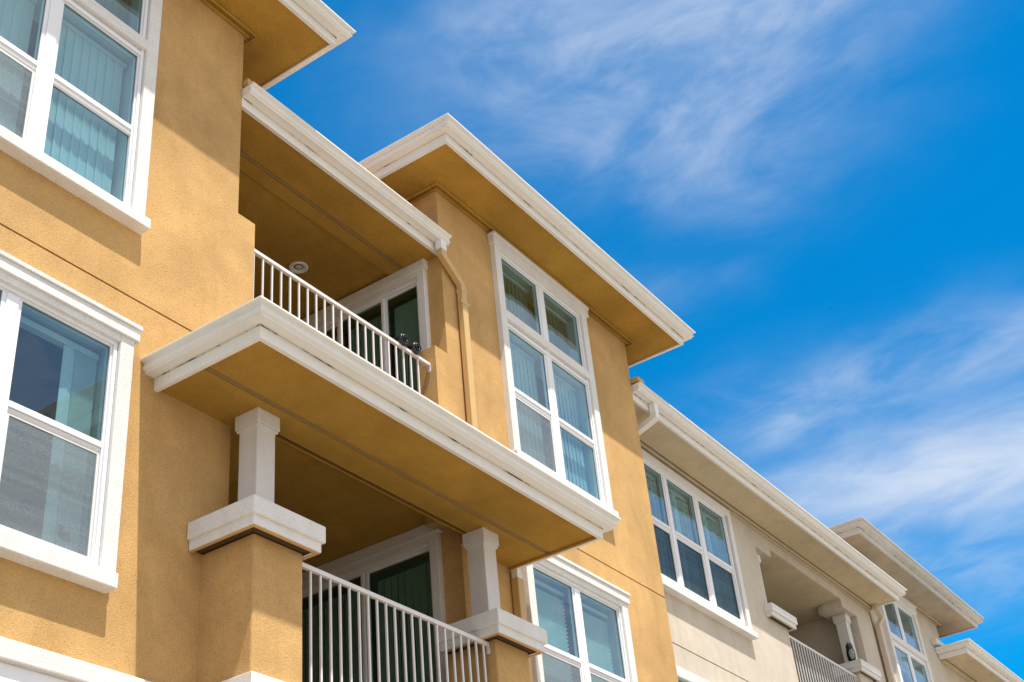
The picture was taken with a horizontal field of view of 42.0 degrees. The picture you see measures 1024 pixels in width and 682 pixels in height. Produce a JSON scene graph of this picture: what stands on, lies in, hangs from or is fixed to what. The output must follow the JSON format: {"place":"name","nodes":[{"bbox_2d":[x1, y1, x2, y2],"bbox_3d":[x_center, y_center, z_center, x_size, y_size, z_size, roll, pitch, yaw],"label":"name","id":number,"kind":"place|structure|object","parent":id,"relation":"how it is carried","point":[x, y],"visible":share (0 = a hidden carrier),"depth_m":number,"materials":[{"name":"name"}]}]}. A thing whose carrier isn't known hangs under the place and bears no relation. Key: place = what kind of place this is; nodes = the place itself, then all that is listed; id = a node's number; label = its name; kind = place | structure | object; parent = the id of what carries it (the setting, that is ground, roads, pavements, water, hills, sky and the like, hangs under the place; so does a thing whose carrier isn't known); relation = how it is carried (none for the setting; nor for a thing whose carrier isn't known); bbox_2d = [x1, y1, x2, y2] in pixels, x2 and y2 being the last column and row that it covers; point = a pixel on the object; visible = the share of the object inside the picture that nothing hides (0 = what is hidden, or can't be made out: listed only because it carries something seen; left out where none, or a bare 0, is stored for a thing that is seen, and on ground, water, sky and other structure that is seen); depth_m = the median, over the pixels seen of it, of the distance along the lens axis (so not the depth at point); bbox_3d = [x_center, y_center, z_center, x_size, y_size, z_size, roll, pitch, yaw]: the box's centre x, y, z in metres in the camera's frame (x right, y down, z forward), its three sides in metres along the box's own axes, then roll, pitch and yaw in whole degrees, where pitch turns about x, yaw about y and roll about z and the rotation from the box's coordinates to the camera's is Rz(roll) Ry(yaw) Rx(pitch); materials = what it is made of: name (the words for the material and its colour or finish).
{"place":"outdoors","nodes":[
{"label":"outdoors","id":0,"kind":"place"},
{"bbox_2d":[265,0,1023,680],"label":"sky","id":1,"kind":"structure","parent":0,"point":[761,168],"materials":[{"name":"blue"}]},
{"bbox_2d":[630,376,1023,681],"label":"apartment building","id":2,"kind":"structure","parent":0,"point":[757,569],"depth_m":20.11,"materials":[{"name":"beige paint"}]},
{"bbox_2d":[641,449,757,640],"bbox_3d":[2.313,2.799,18.268,0.460,2.004,3.096,-24,-38,26],"label":"window","id":3,"kind":"structure","parent":2,"relation":"in","point":[724,600],"depth_m":18.43,"materials":[{"name":"white plastic"}]},
{"bbox_2d":[789,635,857,681],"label":"balcony railing","id":4,"kind":"object","parent":2,"relation":"attached to","point":[826,659],"visible":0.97,"depth_m":20.75,"materials":[{"name":"white metal"}]},
{"bbox_2d":[845,642,855,660],"bbox_3d":[5.666,5.211,22.308,0.146,0.341,0.174,-24,-38,26],"label":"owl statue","id":5,"kind":"object","parent":2,"relation":"on","point":[850,654],"visible":1,"depth_m":22.25,"materials":[{"name":"black plastic"}]},
{"bbox_2d":[879,596,933,681],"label":"window","id":6,"kind":"structure","parent":2,"relation":"in","point":[907,649],"depth_m":25.43,"materials":[{"name":"white glass"}]},
{"label":"ground","id":7,"kind":"structure","parent":0,"visible":0},
{"bbox_2d":[0,0,695,681],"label":"apartment building","id":8,"kind":"structure","parent":7,"relation":"on","point":[206,448],"depth_m":11.06,"materials":[{"name":"orange paint"}]},
{"bbox_2d":[0,662,69,681],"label":"window frame","id":9,"kind":"structure","parent":8,"relation":"in","point":[8,673],"depth_m":7.64,"materials":[{"name":"white plastic"}]},
{"bbox_2d":[0,250,142,593],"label":"window","id":10,"kind":"structure","parent":8,"relation":"in","point":[101,341],"depth_m":8.76,"materials":[{"name":"white plastic"}]},
{"bbox_2d":[0,0,162,234],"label":"window","id":11,"kind":"structure","parent":8,"relation":"in","point":[100,147],"depth_m":10.21,"materials":[{"name":"white plastic"}]},
{"bbox_2d":[288,261,307,273],"bbox_3d":[-2.249,-0.771,14.034,0.208,0.021,0.208,-24,-38,26],"label":"ceiling light","id":12,"kind":"object","parent":8,"relation":"attached to","point":[291,267],"visible":1,"depth_m":14.03,"materials":[{"name":"white paint"}]},
{"bbox_2d":[253,248,430,393],"bbox_3d":[-1.481,0.171,11.921,0.038,1.114,2.516,-24,-38,26],"label":"balcony railing","id":13,"kind":"object","parent":8,"relation":"attached to","point":[316,292],"visible":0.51,"depth_m":12.07,"materials":[{"name":"white metal"}]},
{"bbox_2d":[393,333,408,379],"bbox_3d":[-1.032,0.476,12.528,0.162,1.272,0.123,-24,-38,26],"label":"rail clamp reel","id":14,"kind":"object","parent":13,"relation":"attached to","point":[402,339],"visible":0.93,"depth_m":12.78,"materials":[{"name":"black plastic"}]},
{"bbox_2d":[406,342,421,387],"bbox_3d":[-0.921,0.559,12.667,0.162,1.268,0.123,-24,-38,26],"label":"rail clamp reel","id":15,"kind":"object","parent":13,"relation":"attached to","point":[415,348],"visible":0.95,"depth_m":12.92,"materials":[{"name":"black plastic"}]},
{"bbox_2d":[302,258,430,391],"bbox_3d":[-1.597,0.656,13.837,2.056,2.664,0.214,-24,-38,26],"label":"sliding door","id":16,"kind":"structure","parent":8,"relation":"in","point":[396,304],"depth_m":14.08,"materials":[{"name":"white plastic"}]},
{"bbox_2d":[302,524,448,681],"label":"sliding door","id":17,"kind":"structure","parent":8,"relation":"in","point":[406,568],"depth_m":12.45,"materials":[{"name":"white plastic"}]},
{"bbox_2d":[302,562,489,681],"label":"balcony railing","id":18,"kind":"object","parent":8,"relation":"attached to","point":[340,582],"visible":0.84,"depth_m":9.99,"materials":[{"name":"white metal"}]},
{"bbox_2d":[487,230,618,516],"bbox_3d":[0.356,0.443,15.132,0.372,2.924,2.050,-24,-38,26],"label":"window","id":19,"kind":"structure","parent":8,"relation":"in","point":[568,370],"depth_m":15.24,"materials":[{"name":"white plastic"}]},
{"bbox_2d":[521,555,637,681],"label":"window","id":20,"kind":"structure","parent":8,"relation":"in","point":[604,640],"depth_m":13.55,"materials":[{"name":"white plastic"}]}
]}

